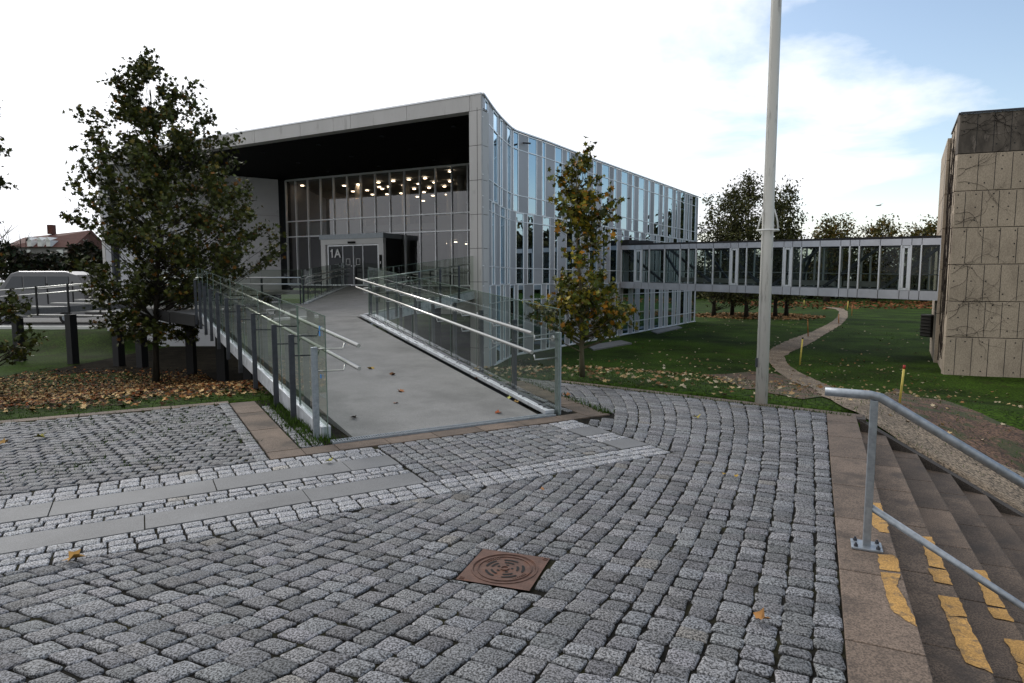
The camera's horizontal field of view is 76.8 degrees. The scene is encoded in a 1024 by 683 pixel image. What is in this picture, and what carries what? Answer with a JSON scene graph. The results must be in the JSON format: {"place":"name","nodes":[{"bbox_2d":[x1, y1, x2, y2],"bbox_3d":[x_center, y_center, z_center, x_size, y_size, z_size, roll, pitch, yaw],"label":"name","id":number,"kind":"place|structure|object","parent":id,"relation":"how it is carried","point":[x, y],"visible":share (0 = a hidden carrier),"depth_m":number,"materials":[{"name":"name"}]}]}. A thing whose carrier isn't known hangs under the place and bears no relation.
{"place":"outdoors","nodes":[
{"label":"outdoors","id":0,"kind":"place"},
{"bbox_2d":[0,317,106,326],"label":"road","id":1,"kind":"structure","parent":0,"point":[52,322],"depth_m":37.72,"materials":[{"name":"asphalt"}]},
{"bbox_2d":[0,240,42,280],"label":"hedge bush","id":2,"kind":"object","parent":1,"relation":"on","point":[18,260],"visible":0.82,"depth_m":49.38,"materials":[{"name":"green plant"}]},
{"bbox_2d":[27,249,64,270],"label":"hedge bush","id":3,"kind":"object","parent":1,"relation":"on","point":[51,261],"visible":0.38,"depth_m":51.16,"materials":[{"name":"green plant"}]},
{"bbox_2d":[0,326,97,328],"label":"road kerb","id":4,"kind":"structure","parent":1,"relation":"on","point":[46,327],"depth_m":32.28,"materials":[{"name":"white paint"}]},
{"bbox_2d":[0,271,105,323],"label":"parked van","id":5,"kind":"object","parent":1,"relation":"on","point":[22,279],"visible":0.41,"depth_m":35.47,"materials":[{"name":"silver metal"}]},
{"bbox_2d":[59,239,102,274],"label":"hedge bush","id":6,"kind":"object","parent":1,"relation":"on","point":[90,249],"visible":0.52,"depth_m":47.16,"materials":[{"name":"green plant"}]},
{"bbox_2d":[49,346,447,384],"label":"soil under bridge","id":7,"kind":"structure","parent":0,"point":[172,359],"depth_m":24.28,"materials":[{"name":"soil"}]},
{"bbox_2d":[0,377,847,682],"bbox_3d":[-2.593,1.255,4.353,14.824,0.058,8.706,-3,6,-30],"label":"cobblestone paving","id":8,"kind":"structure","parent":0,"point":[470,629],"depth_m":3.67,"materials":[{"name":"stone"}]},
{"bbox_2d":[0,426,648,554],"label":"guide slabs","id":9,"kind":"structure","parent":8,"relation":"on","point":[63,535],"depth_m":4.83,"materials":[{"name":"grey stone"}]},
{"bbox_2d":[0,420,669,574],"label":"white sett band","id":10,"kind":"object","parent":8,"relation":"on","point":[37,558],"visible":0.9,"depth_m":4.92,"materials":[{"name":"stone"}]},
{"bbox_2d":[0,380,863,459],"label":"brown slab edging","id":11,"kind":"object","parent":8,"relation":"on","point":[277,442],"visible":0.56,"depth_m":7.44,"materials":[{"name":"concrete"}]},
{"bbox_2d":[330,413,555,444],"bbox_3d":[-0.656,0.979,7.184,2.680,0.080,0.112,-3,6,-30],"label":"drain grate","id":12,"kind":"object","parent":8,"relation":"on","point":[402,433],"visible":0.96,"depth_m":7.06,"materials":[{"name":"metal"}]},
{"bbox_2d":[456,549,549,590],"bbox_3d":[-0.042,1.310,3.694,0.424,0.036,0.424,2,6,18],"label":"manhole cover","id":13,"kind":"object","parent":8,"relation":"on","point":[502,569],"visible":0.98,"depth_m":3.68,"materials":[{"name":"metal"}]},
{"bbox_2d":[753,607,770,619],"bbox_3d":[1.200,1.318,3.108,0.086,0.045,0.099,-3,6,-31],"label":"fallen leaf","id":14,"kind":"object","parent":8,"relation":"on","point":[760,614],"visible":1,"depth_m":3.12,"materials":[{"name":"plant"}]},
{"bbox_2d":[0,282,1023,437],"bbox_3d":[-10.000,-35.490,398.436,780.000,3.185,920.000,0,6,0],"label":"lawn","id":15,"kind":"structure","parent":0,"point":[720,345],"depth_m":26.53,"materials":[{"name":"green plant"}]},
{"bbox_2d":[0,221,35,284],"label":"bare tree","id":16,"kind":"object","parent":15,"relation":"on","point":[3,236],"visible":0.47,"depth_m":55.43,"materials":[{"name":"green plant"}]},
{"bbox_2d":[0,99,47,365],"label":"maple tree","id":17,"kind":"object","parent":15,"relation":"on","point":[8,309],"visible":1,"depth_m":17.55,"materials":[{"name":"green plant"}]},
{"bbox_2d":[11,225,103,283],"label":"red roofed house","id":18,"kind":"structure","parent":15,"relation":"on","point":[54,242],"depth_m":94.81,"materials":[{"name":"tile"}]},
{"bbox_2d":[0,273,197,367],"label":"bridge","id":19,"kind":"structure","parent":15,"relation":"on","point":[72,345],"depth_m":24.71,"materials":[{"name":"paint"}]},
{"bbox_2d":[58,45,287,383],"bbox_3d":[-9.981,-3.656,19.401,6.103,9.918,6.732,0,6,0],"label":"maple tree","id":20,"kind":"object","parent":15,"relation":"on","point":[154,290],"visible":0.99,"depth_m":18.66,"materials":[{"name":"green plant"}]},
{"bbox_2d":[134,256,474,381],"bbox_3d":[-6.423,-1.181,25.084,11.823,4.193,16.458,2,6,21],"label":"entrance landing","id":21,"kind":"object","parent":15,"relation":"on","point":[347,300],"visible":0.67,"depth_m":20.97,"materials":[{"name":"concrete"},{"name":"glass"},{"name":"white metal"}]},
{"bbox_2d":[193,267,561,438],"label":"entrance ramp","id":22,"kind":"structure","parent":15,"relation":"on","point":[309,371],"depth_m":9.56,"materials":[{"name":"concrete"},{"name":"glass"},{"name":"white metal"}]},
{"bbox_2d":[94,92,698,367],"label":"modern building","id":23,"kind":"structure","parent":15,"relation":"on","point":[442,180],"depth_m":32.67,"materials":[{"name":"metal"}]},
{"bbox_2d":[343,245,354,285],"bbox_3d":[-8.517,-3.976,33.691,0.729,2.110,0.336,0,6,5],"label":"door","id":24,"kind":"structure","parent":23,"relation":"in","point":[348,249],"depth_m":33.66,"materials":[{"name":"grey glass"}]},
{"bbox_2d":[354,244,363,285],"bbox_3d":[-7.927,-3.947,33.397,0.656,2.110,0.299,1,6,6],"label":"door","id":25,"kind":"structure","parent":23,"relation":"in","point":[358,249],"depth_m":33.37,"materials":[{"name":"grey glass"}]},
{"bbox_2d":[488,285,490,365],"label":"window","id":26,"kind":"structure","parent":23,"relation":"in","point":[489,314],"depth_m":23.36,"materials":[{"name":"grey glass"}]},
{"bbox_2d":[492,201,494,284],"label":"window","id":27,"kind":"structure","parent":23,"relation":"in","point":[493,203],"depth_m":23.76,"materials":[{"name":"grey glass"}]},
{"bbox_2d":[493,110,497,203],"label":"window","id":28,"kind":"structure","parent":23,"relation":"in","point":[495,117],"depth_m":23.86,"materials":[{"name":"blue glass"}]},
{"bbox_2d":[496,285,500,363],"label":"window","id":29,"kind":"structure","parent":23,"relation":"in","point":[498,287],"depth_m":24.91,"materials":[{"name":"grey glass"}]},
{"bbox_2d":[500,119,502,206],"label":"window","id":30,"kind":"structure","parent":23,"relation":"in","point":[501,121],"depth_m":24.86,"materials":[{"name":"blue glass"}]},
{"bbox_2d":[500,206,505,284],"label":"window","id":31,"kind":"structure","parent":23,"relation":"in","point":[502,210],"depth_m":25.37,"materials":[{"name":"grey glass"}]},
{"bbox_2d":[503,285,505,359],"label":"window","id":32,"kind":"structure","parent":23,"relation":"in","point":[504,286],"depth_m":25.92,"materials":[{"name":"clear glass"}]},
{"bbox_2d":[507,209,509,284],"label":"window","id":33,"kind":"structure","parent":23,"relation":"in","point":[508,211],"depth_m":26.32,"materials":[{"name":"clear glass"}]},
{"bbox_2d":[507,125,510,209],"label":"window","id":34,"kind":"structure","parent":23,"relation":"in","point":[508,128],"depth_m":26.09,"materials":[{"name":"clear glass"}]},
{"bbox_2d":[510,284,514,355],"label":"window","id":35,"kind":"structure","parent":23,"relation":"in","point":[512,286],"depth_m":27.11,"materials":[{"name":"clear glass"}]},
{"bbox_2d":[513,131,518,211],"bbox_3d":[0.157,-7.043,26.850,0.255,3.265,0.461,0,6,0],"label":"window","id":36,"kind":"structure","parent":23,"relation":"in","point":[515,134],"depth_m":26.89,"materials":[{"name":"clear glass"}]},
{"bbox_2d":[516,212,523,283],"bbox_3d":[0.329,-3.948,27.468,0.366,3.025,0.537,0,6,0],"label":"window","id":37,"kind":"structure","parent":23,"relation":"in","point":[519,216],"depth_m":27.50,"materials":[{"name":"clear glass"}]},
{"bbox_2d":[518,284,523,353],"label":"window","id":38,"kind":"structure","parent":23,"relation":"in","point":[520,286],"depth_m":27.85,"materials":[{"name":"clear glass"}]},
{"bbox_2d":[527,214,533,283],"bbox_3d":[0.806,-4.017,28.179,0.307,3.025,0.432,0,6,0],"label":"window","id":39,"kind":"structure","parent":23,"relation":"in","point":[530,217],"depth_m":28.20,"materials":[{"name":"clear glass"}]},
{"bbox_2d":[528,136,536,214],"bbox_3d":[0.886,-7.154,27.993,0.418,3.265,0.596,0,6,0],"label":"window","id":40,"kind":"structure","parent":23,"relation":"in","point":[532,148],"depth_m":28.01,"materials":[{"name":"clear glass"}]},
{"bbox_2d":[533,284,541,350],"bbox_3d":[1.135,-1.074,28.961,0.412,2.995,0.600,0,6,0],"label":"window","id":41,"kind":"structure","parent":23,"relation":"in","point":[537,288],"depth_m":28.98,"materials":[{"name":"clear glass"}]},
{"bbox_2d":[542,141,545,216],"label":"window","id":42,"kind":"structure","parent":23,"relation":"in","point":[543,143],"depth_m":28.82,"materials":[{"name":"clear glass"}]},
{"bbox_2d":[542,216,549,283],"bbox_3d":[1.551,-4.128,29.314,0.396,3.025,0.611,0,6,0],"label":"window","id":43,"kind":"structure","parent":23,"relation":"in","point":[546,220],"depth_m":29.32,"materials":[{"name":"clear glass"}]},
{"bbox_2d":[546,284,549,348],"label":"window","id":44,"kind":"structure","parent":23,"relation":"in","point":[547,285],"depth_m":29.75,"materials":[{"name":"grey glass"}]},
{"bbox_2d":[554,218,557,283],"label":"window","id":45,"kind":"structure","parent":23,"relation":"in","point":[555,237],"depth_m":30.15,"materials":[{"name":"black glass"}]},
{"bbox_2d":[554,146,561,218],"bbox_3d":[2.148,-7.348,29.982,0.411,3.265,0.648,0,6,0],"label":"window","id":46,"kind":"structure","parent":23,"relation":"in","point":[558,151],"depth_m":29.93,"materials":[{"name":"blue glass"}]},
{"bbox_2d":[558,288,565,345],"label":"window","id":47,"kind":"structure","parent":23,"relation":"in","point":[563,318],"depth_m":31.16,"materials":[{"name":"grey glass"}]},
{"bbox_2d":[566,220,572,283],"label":"window","id":48,"kind":"structure","parent":23,"relation":"in","point":[568,267],"depth_m":31.30,"materials":[{"name":"black glass"}]},
{"bbox_2d":[589,227,597,272],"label":"window","id":49,"kind":"structure","parent":23,"relation":"in","point":[591,249],"depth_m":33.74,"materials":[{"name":"black glass"}]},
{"bbox_2d":[593,160,596,221],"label":"window","id":50,"kind":"structure","parent":23,"relation":"in","point":[594,162],"depth_m":33.32,"materials":[{"name":"blue glass"}]},
{"bbox_2d":[602,226,605,282],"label":"window","id":51,"kind":"structure","parent":23,"relation":"in","point":[603,230],"depth_m":34.69,"materials":[{"name":"black glass"}]},
{"bbox_2d":[601,163,609,226],"bbox_3d":[4.975,-7.787,34.497,0.535,3.265,0.818,0,6,0],"label":"window","id":52,"kind":"structure","parent":23,"relation":"in","point":[605,168],"depth_m":34.48,"materials":[{"name":"blue glass"}]},
{"bbox_2d":[610,228,617,282],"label":"window","id":53,"kind":"structure","parent":23,"relation":"in","point":[613,246],"depth_m":35.88,"materials":[{"name":"black glass"}]},
{"bbox_2d":[613,167,616,227],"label":"window","id":54,"kind":"structure","parent":23,"relation":"in","point":[615,169],"depth_m":35.59,"materials":[{"name":"blue glass"}]},
{"bbox_2d":[621,229,624,281],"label":"window","id":55,"kind":"structure","parent":23,"relation":"in","point":[623,231],"depth_m":37.00,"materials":[{"name":"grey glass"}]},
{"bbox_2d":[621,170,627,229],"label":"window","id":56,"kind":"structure","parent":23,"relation":"in","point":[624,175],"depth_m":36.75,"materials":[{"name":"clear glass"}]},
{"bbox_2d":[622,288,628,333],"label":"window","id":57,"kind":"structure","parent":23,"relation":"in","point":[625,298],"depth_m":37.75,"materials":[{"name":"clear glass"}]},
{"bbox_2d":[628,231,634,281],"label":"window","id":58,"kind":"structure","parent":23,"relation":"in","point":[631,233],"depth_m":38.03,"materials":[{"name":"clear glass"}]},
{"bbox_2d":[631,174,634,230],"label":"window","id":59,"kind":"structure","parent":23,"relation":"in","point":[633,176],"depth_m":37.80,"materials":[{"name":"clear glass"}]},
{"bbox_2d":[632,289,635,332],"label":"window","id":60,"kind":"structure","parent":23,"relation":"in","point":[634,290],"depth_m":38.81,"materials":[{"name":"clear glass"}]},
{"bbox_2d":[638,176,644,232],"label":"window","id":61,"kind":"structure","parent":23,"relation":"in","point":[641,196],"depth_m":38.93,"materials":[{"name":"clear glass"}]},
{"bbox_2d":[639,289,644,330],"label":"window","id":62,"kind":"structure","parent":23,"relation":"in","point":[642,291],"depth_m":39.93,"materials":[{"name":"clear glass"}]},
{"bbox_2d":[644,233,650,281],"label":"window","id":63,"kind":"structure","parent":23,"relation":"in","point":[647,236],"depth_m":40.13,"materials":[{"name":"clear glass"}]},
{"bbox_2d":[647,180,650,233],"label":"window","id":64,"kind":"structure","parent":23,"relation":"in","point":[649,181],"depth_m":40.00,"materials":[{"name":"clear glass"}]},
{"bbox_2d":[648,289,650,329],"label":"window","id":65,"kind":"structure","parent":23,"relation":"in","point":[649,298],"depth_m":41.03,"materials":[{"name":"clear glass"}]},
{"bbox_2d":[653,235,656,281],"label":"window","id":66,"kind":"structure","parent":23,"relation":"in","point":[655,236],"depth_m":41.34,"materials":[{"name":"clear glass"}]},
{"bbox_2d":[653,182,659,234],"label":"window","id":67,"kind":"structure","parent":23,"relation":"in","point":[656,185],"depth_m":41.14,"materials":[{"name":"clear glass"}]},
{"bbox_2d":[654,289,659,328],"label":"window","id":68,"kind":"structure","parent":23,"relation":"in","point":[657,292],"depth_m":42.13,"materials":[{"name":"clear glass"}]},
{"bbox_2d":[660,236,664,281],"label":"window","id":69,"kind":"structure","parent":23,"relation":"in","point":[662,238],"depth_m":42.53,"materials":[{"name":"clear glass"}]},
{"bbox_2d":[662,185,664,235],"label":"window","id":70,"kind":"structure","parent":23,"relation":"in","point":[663,198],"depth_m":42.23,"materials":[{"name":"blue glass"}]},
{"bbox_2d":[662,290,664,326],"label":"window","id":71,"kind":"structure","parent":23,"relation":"in","point":[663,303],"depth_m":43.23,"materials":[{"name":"grey glass"}]},
{"bbox_2d":[667,187,672,236],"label":"window","id":72,"kind":"structure","parent":23,"relation":"in","point":[670,190],"depth_m":43.34,"materials":[{"name":"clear glass"}]},
{"bbox_2d":[667,290,672,325],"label":"window","id":73,"kind":"structure","parent":23,"relation":"in","point":[670,294],"depth_m":44.35,"materials":[{"name":"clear glass"}]},
{"bbox_2d":[672,238,677,281],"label":"window","id":74,"kind":"structure","parent":23,"relation":"in","point":[674,239],"depth_m":44.80,"materials":[{"name":"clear glass"}]},
{"bbox_2d":[675,190,677,237],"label":"window","id":75,"kind":"structure","parent":23,"relation":"in","point":[676,205],"depth_m":44.42,"materials":[{"name":"blue glass"}]},
{"bbox_2d":[675,290,677,324],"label":"window","id":76,"kind":"structure","parent":23,"relation":"in","point":[676,293],"depth_m":45.42,"materials":[{"name":"grey glass"}]},
{"bbox_2d":[679,282,684,323],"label":"window","id":77,"kind":"structure","parent":23,"relation":"in","point":[682,294],"depth_m":46.55,"materials":[{"name":"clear glass"}]},
{"bbox_2d":[680,192,684,238],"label":"window","id":78,"kind":"structure","parent":23,"relation":"in","point":[682,205],"depth_m":45.55,"materials":[{"name":"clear glass"}]},
{"bbox_2d":[684,240,688,276],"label":"window","id":79,"kind":"structure","parent":23,"relation":"in","point":[686,251],"depth_m":46.80,"materials":[{"name":"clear glass"}]},
{"bbox_2d":[686,194,689,239],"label":"window","id":80,"kind":"structure","parent":23,"relation":"in","point":[687,238],"depth_m":46.62,"materials":[{"name":"grey glass"}]},
{"bbox_2d":[691,282,694,321],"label":"window","id":81,"kind":"structure","parent":23,"relation":"in","point":[692,292],"depth_m":48.69,"materials":[{"name":"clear glass"}]},
{"bbox_2d":[691,195,695,240],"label":"window","id":82,"kind":"structure","parent":23,"relation":"in","point":[693,221],"depth_m":47.75,"materials":[{"name":"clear glass"}]},
{"bbox_2d":[620,235,941,300],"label":"glass bridge","id":83,"kind":"structure","parent":23,"relation":"attached to","point":[902,243],"depth_m":29.60,"materials":[{"name":"glass"},{"name":"silver metal"}]},
{"bbox_2d":[634,250,640,281],"bbox_3d":[7.008,-4.190,35.844,0.070,1.778,0.438,-5,7,-41],"label":"window pane","id":84,"kind":"structure","parent":83,"relation":"in","point":[635,280],"depth_m":35.90,"materials":[{"name":"grey metal"}]},
{"bbox_2d":[730,248,737,284],"bbox_3d":[10.820,-3.646,31.484,0.070,1.773,0.351,-5,7,-41],"label":"window frame","id":85,"kind":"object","parent":83,"relation":"in","point":[731,263],"depth_m":31.49,"materials":[{"name":"grey metal"}]},
{"bbox_2d":[783,248,791,286],"bbox_3d":[12.574,-3.396,29.478,0.070,1.771,0.341,-5,7,-41],"label":"window frame","id":86,"kind":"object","parent":83,"relation":"in","point":[785,249],"depth_m":29.48,"materials":[{"name":"grey metal"}]},
{"bbox_2d":[900,246,910,289],"bbox_3d":[15.747,-2.942,25.850,0.070,1.767,0.297,-5,7,-41],"label":"window pane","id":87,"kind":"structure","parent":83,"relation":"in","point":[903,247],"depth_m":25.83,"materials":[{"name":"grey metal"}]},
{"bbox_2d":[0,366,1023,488],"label":"grass tufts","id":88,"kind":"object","parent":15,"relation":"on","point":[281,408],"visible":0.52,"depth_m":8.49,"materials":[{"name":"plant"}]},
{"bbox_2d":[0,300,1023,561],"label":"fallen leaves","id":89,"kind":"object","parent":15,"relation":"on","point":[203,387],"depth_m":14.51,"materials":[{"name":"brown plant"}]},
{"bbox_2d":[520,135,641,376],"bbox_3d":[1.226,-1.369,10.865,1.902,3.993,1.979,-2,6,-22],"label":"maple tree","id":90,"kind":"object","parent":15,"relation":"on","point":[582,201],"visible":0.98,"depth_m":10.79,"materials":[{"name":"green plant"}]},
{"bbox_2d":[588,340,631,350],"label":"light well slab","id":91,"kind":"structure","parent":15,"relation":"on","point":[599,346],"depth_m":31.58,"materials":[{"name":"concrete"}]},
{"bbox_2d":[651,326,681,333],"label":"light well slab","id":92,"kind":"structure","parent":15,"relation":"on","point":[662,330],"depth_m":40.85,"materials":[{"name":"concrete"}]},
{"bbox_2d":[696,185,751,315],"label":"birch tree","id":93,"kind":"object","parent":15,"relation":"on","point":[721,235],"visible":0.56,"depth_m":54.76,"materials":[{"name":"green plant"}]},
{"bbox_2d":[706,179,761,315],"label":"birch tree","id":94,"kind":"object","parent":15,"relation":"on","point":[732,307],"visible":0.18,"depth_m":55.98,"materials":[{"name":"green plant"}]},
{"bbox_2d":[718,168,794,317],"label":"birch tree","id":95,"kind":"object","parent":15,"relation":"on","point":[749,190],"visible":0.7,"depth_m":53.19,"materials":[{"name":"green plant"}]},
{"bbox_2d":[707,371,821,398],"bbox_3d":[5.797,0.912,16.052,2.656,1.557,14.197,2,6,21],"label":"soil patch","id":96,"kind":"object","parent":15,"relation":"on","point":[749,376],"visible":0.54,"depth_m":12.30,"materials":[{"name":"soil"}]},
{"bbox_2d":[755,0,781,403],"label":"flagpole","id":97,"kind":"object","parent":15,"relation":"on","point":[767,230],"visible":0.92,"depth_m":8.34,"materials":[{"name":"metal"}]},
{"bbox_2d":[752,184,804,316],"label":"birch tree","id":98,"kind":"object","parent":15,"relation":"on","point":[781,210],"visible":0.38,"depth_m":54.11,"materials":[{"name":"green plant"}]},
{"bbox_2d":[772,175,812,315],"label":"birch tree","id":99,"kind":"object","parent":15,"relation":"on","point":[789,190],"visible":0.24,"depth_m":55.24,"materials":[{"name":"green plant"}]},
{"bbox_2d":[696,249,932,299],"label":"distant wood","id":100,"kind":"object","parent":15,"relation":"on","point":[894,286],"visible":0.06,"depth_m":112.11,"materials":[{"name":"green plant"}]},
{"bbox_2d":[803,212,864,301],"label":"autumn tree","id":101,"kind":"object","parent":15,"relation":"on","point":[831,261],"visible":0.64,"depth_m":97.04,"materials":[{"name":"green plant"}]},
{"bbox_2d":[838,213,914,301],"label":"autumn tree","id":102,"kind":"object","parent":15,"relation":"on","point":[888,260],"visible":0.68,"depth_m":97.43,"materials":[{"name":"green plant"}]},
{"bbox_2d":[899,365,905,402],"bbox_3d":[6.117,0.696,10.136,0.080,0.658,0.037,0,6,0],"label":"marker stake","id":103,"kind":"object","parent":15,"relation":"on","point":[902,381],"visible":0.83,"depth_m":10.12,"materials":[{"name":"yellow paint"}]},
{"bbox_2d":[896,214,937,301],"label":"autumn tree","id":104,"kind":"object","parent":15,"relation":"on","point":[929,228],"visible":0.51,"depth_m":97.66,"materials":[{"name":"green plant"}]},
{"bbox_2d":[827,412,1023,682],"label":"stone steps","id":105,"kind":"structure","parent":15,"relation":"on","point":[913,611],"depth_m":4.02,"materials":[{"name":"grey stone"}]},
{"bbox_2d":[825,387,1023,611],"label":"stair railing","id":106,"kind":"object","parent":105,"relation":"on","point":[866,543],"visible":1,"depth_m":3.85,"materials":[{"name":"metal"}]},
{"bbox_2d":[884,388,1023,472],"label":"soil bank","id":107,"kind":"structure","parent":15,"relation":"on","point":[987,447],"depth_m":9.25,"materials":[{"name":"soil"}]},
{"bbox_2d":[919,107,1023,377],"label":"concrete tower","id":108,"kind":"structure","parent":15,"relation":"on","point":[1001,229],"depth_m":21.45,"materials":[{"name":"concrete"}]},
{"bbox_2d":[937,111,1023,361],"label":"climbing vine","id":109,"kind":"object","parent":108,"relation":"attached to","point":[949,209],"visible":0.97,"depth_m":22.82,"materials":[{"name":"plant"}]},
{"bbox_2d":[0,0,1023,281],"label":"sky","id":110,"kind":"structure","parent":0,"point":[872,94],"materials":[{"name":"white"}]},
{"bbox_2d":[769,307,1023,512],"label":"gravel path","id":111,"kind":"structure","parent":0,"point":[993,483],"depth_m":8.09,"materials":[{"name":"gravel"}]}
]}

